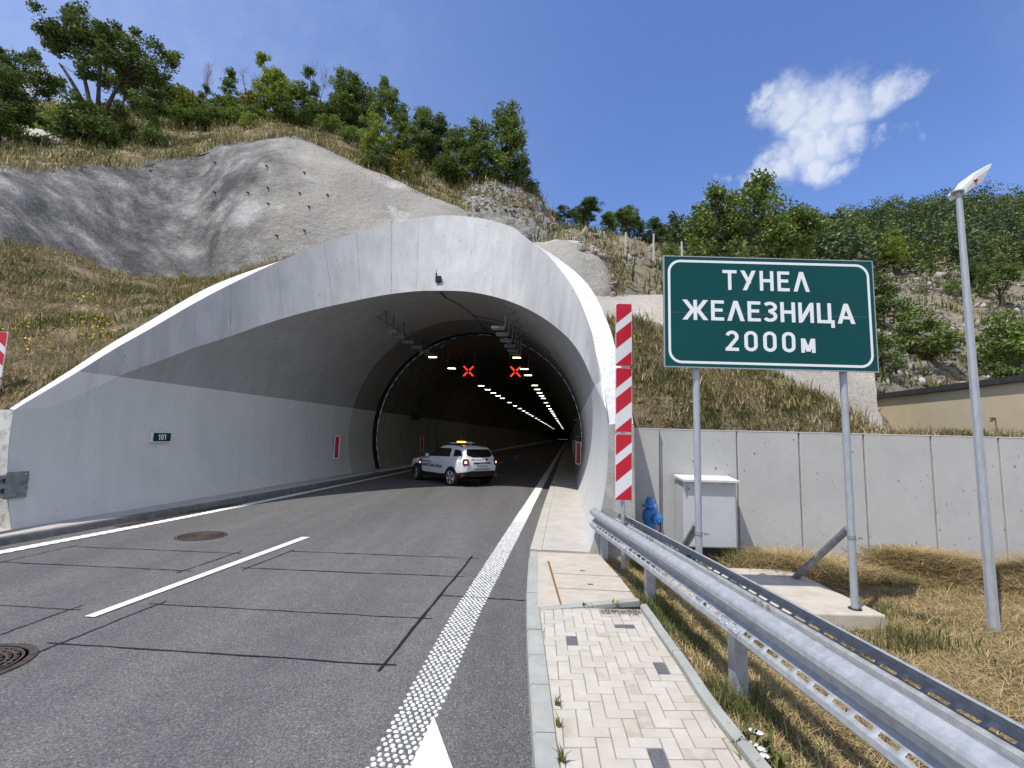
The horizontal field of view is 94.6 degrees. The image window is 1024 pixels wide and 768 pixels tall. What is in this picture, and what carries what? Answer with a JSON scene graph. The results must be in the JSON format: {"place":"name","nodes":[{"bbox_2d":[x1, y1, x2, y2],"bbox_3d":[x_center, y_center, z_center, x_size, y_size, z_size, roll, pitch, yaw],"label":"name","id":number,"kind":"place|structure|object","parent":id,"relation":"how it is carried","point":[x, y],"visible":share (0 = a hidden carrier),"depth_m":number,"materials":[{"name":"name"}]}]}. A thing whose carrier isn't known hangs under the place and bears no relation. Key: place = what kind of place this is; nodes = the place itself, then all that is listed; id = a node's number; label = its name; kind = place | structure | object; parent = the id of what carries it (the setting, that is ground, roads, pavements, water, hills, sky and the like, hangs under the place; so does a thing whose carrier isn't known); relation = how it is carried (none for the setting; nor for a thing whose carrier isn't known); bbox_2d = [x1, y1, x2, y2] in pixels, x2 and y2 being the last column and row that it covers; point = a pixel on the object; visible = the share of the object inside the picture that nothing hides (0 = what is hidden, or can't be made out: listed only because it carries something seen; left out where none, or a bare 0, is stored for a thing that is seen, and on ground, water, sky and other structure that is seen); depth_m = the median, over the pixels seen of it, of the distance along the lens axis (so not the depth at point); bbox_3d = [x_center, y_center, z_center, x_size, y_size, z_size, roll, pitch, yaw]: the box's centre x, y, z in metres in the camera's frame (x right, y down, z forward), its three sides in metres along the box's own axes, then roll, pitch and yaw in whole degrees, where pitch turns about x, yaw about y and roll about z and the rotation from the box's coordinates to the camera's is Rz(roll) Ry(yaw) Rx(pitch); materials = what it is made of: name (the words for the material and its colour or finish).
{"place":"outdoors","nodes":[
{"label":"outdoors","id":0,"kind":"place"},
{"bbox_2d":[0,237,292,409],"bbox_3d":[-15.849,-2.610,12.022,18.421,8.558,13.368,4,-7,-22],"label":"grass bank","id":1,"kind":"structure","parent":0,"point":[72,304],"depth_m":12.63,"materials":[{"name":"green plant"}]},
{"bbox_2d":[0,235,1023,437],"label":"grass","id":2,"kind":"structure","parent":1,"relation":"on","point":[656,390],"depth_m":11.77,"materials":[{"name":"plant"}]},
{"bbox_2d":[0,135,467,280],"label":"shotcrete slope","id":3,"kind":"structure","parent":0,"point":[178,217],"depth_m":23.26,"materials":[{"name":"grey concrete"}]},
{"bbox_2d":[0,126,471,210],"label":"crest grass","id":4,"kind":"structure","parent":3,"relation":"on","point":[68,164],"depth_m":27.29,"materials":[{"name":"plant"}]},
{"bbox_2d":[0,97,536,210],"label":"hill","id":5,"kind":"structure","parent":0,"point":[127,153],"depth_m":30.44,"materials":[{"name":"green plant"}]},
{"bbox_2d":[0,62,55,144],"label":"oak tree","id":6,"kind":"object","parent":5,"relation":"on","point":[15,98],"visible":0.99,"depth_m":26.72,"materials":[{"name":"green plant"}]},
{"bbox_2d":[0,46,71,103],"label":"broad oak tree","id":7,"kind":"object","parent":5,"relation":"on","point":[47,82],"visible":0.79,"depth_m":41.26,"materials":[{"name":"green plant"}]},
{"bbox_2d":[42,88,119,144],"bbox_3d":[-26.773,-16.186,29.463,5.290,3.630,3.368,0,-6,11],"label":"bush","id":8,"kind":"object","parent":5,"relation":"on","point":[79,100],"visible":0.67,"depth_m":28.75,"materials":[{"name":"green plant"}]},
{"bbox_2d":[25,0,174,145],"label":"oak tree","id":9,"kind":"object","parent":5,"relation":"on","point":[99,39],"visible":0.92,"depth_m":30.06,"materials":[{"name":"green plant"}]},
{"bbox_2d":[83,116,121,148],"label":"bush","id":10,"kind":"object","parent":5,"relation":"on","point":[103,134],"visible":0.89,"depth_m":28.38,"materials":[{"name":"green plant"}]},
{"bbox_2d":[92,98,139,126],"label":"bush","id":11,"kind":"object","parent":5,"relation":"on","point":[116,109],"visible":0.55,"depth_m":36.16,"materials":[{"name":"green plant"}]},
{"bbox_2d":[94,59,149,108],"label":"round tree","id":12,"kind":"object","parent":5,"relation":"on","point":[122,90],"visible":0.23,"depth_m":40.78,"materials":[{"name":"green plant"}]},
{"bbox_2d":[135,120,165,146],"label":"bush","id":13,"kind":"object","parent":5,"relation":"on","point":[154,132],"visible":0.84,"depth_m":29.87,"materials":[{"name":"green plant"}]},
{"bbox_2d":[133,49,184,143],"bbox_3d":[-23.380,-18.764,31.087,2.504,7.305,2.252,6,-7,-33],"label":"slender tree","id":14,"kind":"object","parent":5,"relation":"on","point":[166,94],"visible":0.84,"depth_m":31.08,"materials":[{"name":"green plant"}]},
{"bbox_2d":[127,82,215,123],"bbox_3d":[-26.929,-22.617,38.626,4.744,3.907,7.244,-2,-7,32],"label":"bush","id":15,"kind":"object","parent":5,"relation":"on","point":[165,103],"visible":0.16,"depth_m":37.01,"materials":[{"name":"green plant"}]},
{"bbox_2d":[160,103,194,129],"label":"bush","id":16,"kind":"object","parent":5,"relation":"on","point":[181,112],"visible":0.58,"depth_m":35.54,"materials":[{"name":"green plant"}]},
{"bbox_2d":[186,108,216,130],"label":"bush","id":17,"kind":"object","parent":5,"relation":"on","point":[201,117],"visible":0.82,"depth_m":34.75,"materials":[{"name":"green plant"}]},
{"bbox_2d":[185,92,252,126],"bbox_3d":[-22.520,-20.964,36.241,5.856,2.933,3.835,2,-6,-1],"label":"bush","id":18,"kind":"object","parent":5,"relation":"on","point":[217,100],"visible":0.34,"depth_m":35.79,"materials":[{"name":"green plant"}]},
{"bbox_2d":[218,66,238,105],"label":"slender tree","id":19,"kind":"object","parent":5,"relation":"on","point":[228,81],"visible":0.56,"depth_m":38.80,"materials":[{"name":"green plant"}]},
{"bbox_2d":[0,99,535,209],"bbox_3d":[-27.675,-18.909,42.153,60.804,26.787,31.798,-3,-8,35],"label":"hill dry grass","id":20,"kind":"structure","parent":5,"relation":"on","point":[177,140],"depth_m":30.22,"materials":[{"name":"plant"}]},
{"bbox_2d":[250,64,303,119],"bbox_3d":[-18.806,-23.079,38.073,3.407,5.016,4.041,-4,-9,43],"label":"round tree","id":21,"kind":"object","parent":5,"relation":"on","point":[278,76],"visible":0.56,"depth_m":37.46,"materials":[{"name":"green plant"}]},
{"bbox_2d":[259,80,322,122],"bbox_3d":[-16.990,-22.268,38.208,6.340,3.704,4.152,6,-8,-35],"label":"bush","id":22,"kind":"object","parent":5,"relation":"on","point":[274,102],"visible":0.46,"depth_m":36.85,"materials":[{"name":"green plant"}]},
{"bbox_2d":[288,96,349,131],"bbox_3d":[-14.615,-20.438,36.503,3.068,2.645,4.819,-4,-8,42],"label":"bush","id":23,"kind":"object","parent":5,"relation":"on","point":[315,109],"visible":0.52,"depth_m":35.69,"materials":[{"name":"green plant"}]},
{"bbox_2d":[313,113,350,138],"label":"bush","id":24,"kind":"object","parent":5,"relation":"on","point":[329,123],"visible":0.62,"depth_m":34.49,"materials":[{"name":"green plant"}]},
{"bbox_2d":[323,64,360,135],"bbox_3d":[-13.344,-22.025,37.249,3.004,6.469,3.589,4,-7,-23],"label":"oak tree","id":25,"kind":"object","parent":5,"relation":"on","point":[340,93],"visible":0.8,"depth_m":36.71,"materials":[{"name":"green plant"}]},
{"bbox_2d":[339,71,371,129],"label":"oak tree","id":26,"kind":"object","parent":5,"relation":"on","point":[361,99],"visible":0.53,"depth_m":37.09,"materials":[{"name":"green plant"}]},
{"bbox_2d":[354,110,389,165],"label":"round tree","id":27,"kind":"object","parent":5,"relation":"on","point":[373,135],"visible":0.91,"depth_m":29.54,"materials":[{"name":"green plant"}]},
{"bbox_2d":[357,75,401,133],"bbox_3d":[-10.461,-21.120,36.996,4.640,6.587,2.401,-3,-8,34],"label":"broad oak tree","id":28,"kind":"object","parent":5,"relation":"on","point":[389,99],"visible":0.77,"depth_m":36.43,"materials":[{"name":"green plant"}]},
{"bbox_2d":[357,141,406,175],"bbox_3d":[-8.022,-13.827,29.337,1.972,2.684,3.097,-3,-8,34],"label":"bush","id":29,"kind":"object","parent":5,"relation":"on","point":[384,152],"visible":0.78,"depth_m":28.88,"materials":[{"name":"green plant"}]},
{"bbox_2d":[385,102,412,152],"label":"oak tree","id":30,"kind":"object","parent":5,"relation":"on","point":[399,119],"visible":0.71,"depth_m":35.74,"materials":[{"name":"green plant"}]},
{"bbox_2d":[388,144,423,185],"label":"bush","id":31,"kind":"object","parent":5,"relation":"on","point":[401,156],"visible":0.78,"depth_m":29.41,"materials":[{"name":"green plant"}]},
{"bbox_2d":[399,106,437,165],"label":"oak tree","id":32,"kind":"object","parent":5,"relation":"on","point":[414,133],"visible":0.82,"depth_m":34.85,"materials":[{"name":"green plant"}]},
{"bbox_2d":[419,112,457,170],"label":"oak tree","id":33,"kind":"object","parent":5,"relation":"on","point":[440,124],"visible":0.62,"depth_m":35.21,"materials":[{"name":"green plant"}]},
{"bbox_2d":[427,153,460,180],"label":"bush","id":34,"kind":"object","parent":5,"relation":"on","point":[446,165],"visible":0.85,"depth_m":32.77,"materials":[{"name":"green plant"}]},
{"bbox_2d":[435,125,480,185],"bbox_3d":[-3.886,-16.156,33.843,3.391,5.000,2.838,-2,-7,32],"label":"oak tree","id":35,"kind":"object","parent":5,"relation":"on","point":[457,138],"visible":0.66,"depth_m":33.36,"materials":[{"name":"green plant"}]},
{"bbox_2d":[458,115,496,181],"bbox_3d":[-2.520,-16.414,33.637,2.845,5.513,3.399,4,-7,-24],"label":"oak tree","id":36,"kind":"object","parent":5,"relation":"on","point":[476,134],"visible":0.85,"depth_m":33.16,"materials":[{"name":"green plant"}]},
{"bbox_2d":[479,99,529,183],"bbox_3d":[-0.364,-16.543,32.807,3.611,6.665,4.315,3,-7,-16],"label":"oak tree","id":37,"kind":"object","parent":5,"relation":"on","point":[510,134],"visible":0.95,"depth_m":32.16,"materials":[{"name":"green plant"}]},
{"bbox_2d":[502,157,539,189],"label":"bush","id":38,"kind":"object","parent":5,"relation":"on","point":[519,172],"visible":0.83,"depth_m":32.42,"materials":[{"name":"green plant"}]},
{"bbox_2d":[0,439,556,536],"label":"walkway","id":39,"kind":"structure","parent":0,"point":[5,532],"depth_m":11.79,"materials":[{"name":"concrete"}]},
{"bbox_2d":[0,439,566,767],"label":"road","id":40,"kind":"structure","parent":0,"point":[73,706],"depth_m":4.79,"materials":[{"name":"grey asphalt"}]},
{"bbox_2d":[0,643,38,674],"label":"manhole cover","id":41,"kind":"object","parent":40,"relation":"on","point":[13,656],"visible":1,"depth_m":4.17,"materials":[{"name":"metal"}]},
{"bbox_2d":[114,504,241,526],"bbox_3d":[-7.732,3.088,11.242,0.295,0.012,3.352,1,-6,8],"label":"drain grate","id":42,"kind":"object","parent":40,"relation":"on","point":[173,516],"visible":0.98,"depth_m":10.88,"materials":[{"name":"metal"}]},
{"bbox_2d":[174,531,227,540],"bbox_3d":[-5.917,2.889,8.995,0.860,0.014,0.860,2,-6,0],"label":"manhole cover","id":43,"kind":"object","parent":40,"relation":"on","point":[199,535],"visible":1,"depth_m":8.95,"materials":[{"name":"metal"}]},
{"bbox_2d":[0,545,514,670],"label":"road seal line","id":44,"kind":"object","parent":40,"relation":"on","point":[412,629],"visible":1,"depth_m":5.28,"materials":[{"name":"black"}]},
{"bbox_2d":[0,439,557,545],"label":"kerb","id":45,"kind":"structure","parent":40,"relation":"on","point":[28,536],"depth_m":10.74,"materials":[{"name":"grey concrete"}]},
{"bbox_2d":[0,439,566,767],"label":"road marking","id":46,"kind":"object","parent":40,"relation":"on","point":[431,752],"visible":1,"depth_m":5.08,"materials":[{"name":"paint"}]},
{"bbox_2d":[0,215,635,561],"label":"tunnel portal","id":47,"kind":"object","parent":40,"relation":"on","point":[284,371],"visible":0.97,"depth_m":14.50,"materials":[{"name":"concrete"}]},
{"bbox_2d":[0,471,29,499],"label":"guardrail","id":48,"kind":"object","parent":47,"relation":"attached to","point":[13,485],"visible":1,"depth_m":8.62,"materials":[{"name":"metal"}]},
{"bbox_2d":[372,332,581,473],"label":"tunnel tube","id":49,"kind":"object","parent":47,"relation":"in","point":[449,405],"visible":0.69,"depth_m":34.64,"materials":[{"name":"concrete"}]},
{"bbox_2d":[412,440,496,485],"bbox_3d":[-2.622,3.331,20.585,2.026,1.840,4.434,7,-8,-41],"label":"patrol car","id":50,"kind":"object","parent":40,"relation":"on","point":[453,463],"visible":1,"depth_m":19.26,"materials":[{"name":"white paint"}]},
{"bbox_2d":[526,551,559,767],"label":"kerb","id":51,"kind":"structure","parent":40,"relation":"on","point":[543,740],"depth_m":3.65,"materials":[{"name":"concrete"}]},
{"bbox_2d":[455,180,556,242],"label":"rock slope","id":52,"kind":"structure","parent":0,"point":[528,228],"depth_m":28.46,"materials":[{"name":"grey stone"}]},
{"bbox_2d":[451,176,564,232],"bbox_3d":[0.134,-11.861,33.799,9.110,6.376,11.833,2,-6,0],"label":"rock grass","id":53,"kind":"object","parent":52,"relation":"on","point":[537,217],"visible":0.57,"depth_m":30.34,"materials":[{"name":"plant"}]},
{"bbox_2d":[458,181,558,232],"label":"scree","id":54,"kind":"structure","parent":52,"relation":"on","point":[478,208],"depth_m":29.87,"materials":[{"name":"stone"}]},
{"bbox_2d":[529,439,588,554],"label":"walkway","id":55,"kind":"structure","parent":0,"point":[560,527],"depth_m":11.23,"materials":[{"name":"concrete"}]},
{"bbox_2d":[534,239,611,295],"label":"shotcrete slope","id":56,"kind":"structure","parent":0,"point":[589,268],"depth_m":20.39,"materials":[{"name":"grey concrete"}]},
{"bbox_2d":[576,238,624,296],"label":"scree","id":57,"kind":"structure","parent":56,"relation":"on","point":[614,283],"depth_m":21.41,"materials":[{"name":"stone"}]},
{"bbox_2d":[575,235,630,295],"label":"rock grass","id":58,"kind":"object","parent":56,"relation":"on","point":[610,250],"visible":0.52,"depth_m":21.43,"materials":[{"name":"beige plant"}]},
{"bbox_2d":[538,552,638,608],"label":"sidewalk slab","id":59,"kind":"structure","parent":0,"point":[547,595],"depth_m":6.83,"materials":[{"name":"concrete"}]},
{"bbox_2d":[547,561,634,604],"bbox_3d":[1.017,2.629,6.302,0.941,0.016,1.941,2,-6,0],"label":"chamber cover","id":60,"kind":"object","parent":59,"relation":"on","point":[570,586],"visible":0.9,"depth_m":6.20,"materials":[{"name":"concrete"}]},
{"bbox_2d":[540,608,750,767],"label":"sidewalk","id":61,"kind":"structure","parent":0,"point":[703,706],"depth_m":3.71,"materials":[{"name":"grey concrete"}]},
{"bbox_2d":[539,598,771,767],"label":"edging stone","id":62,"kind":"object","parent":61,"relation":"on","point":[751,756],"visible":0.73,"depth_m":3.74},
{"bbox_2d":[596,294,882,427],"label":"shotcrete slope","id":63,"kind":"structure","parent":0,"point":[862,392],"depth_m":15.75,"materials":[{"name":"grey concrete"}]},
{"bbox_2d":[544,219,1023,432],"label":"hill","id":64,"kind":"structure","parent":0,"point":[642,271],"depth_m":33.45,"materials":[{"name":"green plant"}]},
{"bbox_2d":[574,196,605,226],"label":"broad oak tree","id":65,"kind":"object","parent":64,"relation":"on","point":[589,203],"visible":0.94,"depth_m":49.16,"materials":[{"name":"green plant"}]},
{"bbox_2d":[612,204,645,238],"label":"broad oak tree","id":66,"kind":"object","parent":64,"relation":"on","point":[623,217],"visible":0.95,"depth_m":39.42,"materials":[{"name":"green plant"}]},
{"bbox_2d":[638,216,672,245],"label":"oak tree","id":67,"kind":"object","parent":64,"relation":"on","point":[657,227],"visible":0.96,"depth_m":39.22,"materials":[{"name":"green plant"}]},
{"bbox_2d":[679,168,833,258],"bbox_3d":[13.813,-8.175,27.028,8.550,8.957,4.424,2,-6,0],"label":"broad oak tree","id":68,"kind":"object","parent":64,"relation":"on","point":[785,235],"visible":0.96,"depth_m":26.81,"materials":[{"name":"green plant"}]},
{"bbox_2d":[528,218,1023,393],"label":"rock face","id":69,"kind":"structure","parent":64,"relation":"on","point":[883,370],"depth_m":35.87},
{"bbox_2d":[550,226,1023,392],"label":"scree","id":70,"kind":"structure","parent":64,"relation":"on","point":[635,254],"depth_m":32.97,"materials":[{"name":"stone"}]},
{"bbox_2d":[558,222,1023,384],"bbox_3d":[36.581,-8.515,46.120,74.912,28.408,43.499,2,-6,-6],"label":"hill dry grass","id":71,"kind":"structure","parent":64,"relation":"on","point":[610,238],"depth_m":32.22,"materials":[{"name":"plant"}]},
{"bbox_2d":[663,178,1023,284],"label":"forest","id":72,"kind":"object","parent":64,"relation":"on","point":[1009,223],"visible":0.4,"depth_m":75.65,"materials":[{"name":"green plant"}]},
{"bbox_2d":[877,328,910,372],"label":"bush","id":73,"kind":"object","parent":64,"relation":"on","point":[897,360],"visible":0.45,"depth_m":27.07,"materials":[{"name":"green plant"}]},
{"bbox_2d":[879,229,909,275],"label":"broad oak tree","id":74,"kind":"object","parent":64,"relation":"on","point":[890,248],"visible":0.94,"depth_m":57.08,"materials":[{"name":"green plant"}]},
{"bbox_2d":[873,271,922,330],"bbox_3d":[30.503,-6.575,39.152,5.266,5.420,3.353,0,-7,16],"label":"bush","id":75,"kind":"object","parent":64,"relation":"on","point":[886,290],"visible":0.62,"depth_m":38.56,"materials":[{"name":"green plant"}]},
{"bbox_2d":[879,308,965,358],"bbox_3d":[28.203,-3.442,33.434,4.182,4.071,6.387,4,-7,-25],"label":"bush","id":76,"kind":"object","parent":64,"relation":"on","point":[914,328],"visible":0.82,"depth_m":32.57,"materials":[{"name":"green plant"}]},
{"bbox_2d":[875,259,1023,385],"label":"scree","id":77,"kind":"structure","parent":64,"relation":"on","point":[982,304],"depth_m":45.59,"materials":[{"name":"stone"}]},
{"bbox_2d":[958,309,1023,367],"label":"bush","id":78,"kind":"object","parent":64,"relation":"on","point":[1011,337],"visible":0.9,"depth_m":32.56,"materials":[{"name":"green plant"}]},
{"bbox_2d":[971,253,1023,305],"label":"broad oak tree","id":79,"kind":"object","parent":64,"relation":"on","point":[993,277],"visible":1,"depth_m":47.32,"materials":[{"name":"green plant"}]},
{"bbox_2d":[978,361,1023,378],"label":"bush","id":80,"kind":"object","parent":64,"relation":"on","point":[1002,371],"visible":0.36,"depth_m":28.23,"materials":[{"name":"green plant"}]},
{"bbox_2d":[603,544,1023,767],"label":"verge","id":81,"kind":"structure","parent":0,"point":[625,581],"depth_m":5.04,"materials":[{"name":"brown plant"}]},
{"bbox_2d":[615,303,631,568],"bbox_3d":[1.718,0.849,7.297,0.256,4.266,0.086,2,-6,0],"label":"hazard marker","id":82,"kind":"object","parent":81,"relation":"on","point":[623,405],"visible":0.91,"depth_m":7.31,"materials":[{"name":"white"}]},
{"bbox_2d":[641,496,662,538],"bbox_3d":[2.504,2.698,8.448,0.332,1.318,0.434,2,-6,0],"label":"fire hydrant","id":83,"kind":"object","parent":81,"relation":"on","point":[652,518],"visible":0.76,"depth_m":8.44,"materials":[{"name":"blue metal"}]},
{"bbox_2d":[673,474,739,561],"bbox_3d":[3.602,2.639,8.742,1.044,1.841,0.500,2,-6,0],"label":"equipment cabinet","id":84,"kind":"object","parent":81,"relation":"on","point":[719,521],"visible":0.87,"depth_m":8.62,"materials":[{"name":"grey metal"}]},
{"bbox_2d":[618,557,834,767],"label":"grass","id":85,"kind":"structure","parent":81,"relation":"on","point":[669,615],"depth_m":3.80,"materials":[{"name":"green plant"}]},
{"bbox_2d":[726,714,795,767],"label":"weeds","id":86,"kind":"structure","parent":81,"relation":"on","point":[779,759],"depth_m":2.96,"materials":[{"name":"green plant"}]},
{"bbox_2d":[590,508,1023,767],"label":"guardrail","id":87,"kind":"object","parent":81,"relation":"on","point":[924,727],"visible":0.99,"depth_m":2.76,"materials":[{"name":"metal"}]},
{"bbox_2d":[634,428,1023,564],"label":"retaining wall","id":88,"kind":"structure","parent":81,"relation":"on","point":[919,490],"depth_m":8.87,"materials":[{"name":"concrete"}]},
{"bbox_2d":[713,541,1023,602],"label":"straw heap","id":89,"kind":"object","parent":81,"relation":"on","point":[923,553],"visible":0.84,"depth_m":7.84,"materials":[{"name":"beige plant"}]},
{"bbox_2d":[948,164,1000,632],"bbox_3d":[6.187,0.112,6.168,0.501,6.246,0.269,2,-6,0],"label":"lamp post","id":90,"kind":"object","parent":81,"relation":"on","point":[970,182],"visible":0.98,"depth_m":6.07,"materials":[{"name":"metal"}]},
{"bbox_2d":[608,313,1023,437],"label":"grass bank","id":91,"kind":"structure","parent":0,"point":[643,408],"depth_m":10.61,"materials":[{"name":"green plant"}]},
{"bbox_2d":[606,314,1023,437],"bbox_3d":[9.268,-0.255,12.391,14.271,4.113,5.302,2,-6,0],"label":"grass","id":92,"kind":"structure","parent":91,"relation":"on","point":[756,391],"depth_m":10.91,"materials":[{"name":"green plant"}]},
{"label":"ground","id":93,"kind":"structure","parent":0,"visible":0},
{"bbox_2d":[655,566,885,629],"bbox_3d":[3.271,3.058,6.716,2.560,0.340,1.980,2,-6,0],"label":"sign footing","id":94,"kind":"object","parent":93,"relation":"on","point":[816,598],"visible":0.34,"depth_m":6.31,"materials":[{"name":"concrete"}]},
{"bbox_2d":[663,255,878,610],"bbox_3d":[3.369,0.665,6.815,2.804,4.574,1.481,2,-6,0],"label":"road sign","id":95,"kind":"object","parent":94,"relation":"on","point":[769,314],"visible":0.9,"depth_m":6.24,"materials":[{"name":"green metal"}]},
{"bbox_2d":[877,374,1023,434],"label":"building","id":96,"kind":"structure","parent":93,"relation":"on","point":[1001,400],"depth_m":16.85,"materials":[{"name":"paint"}]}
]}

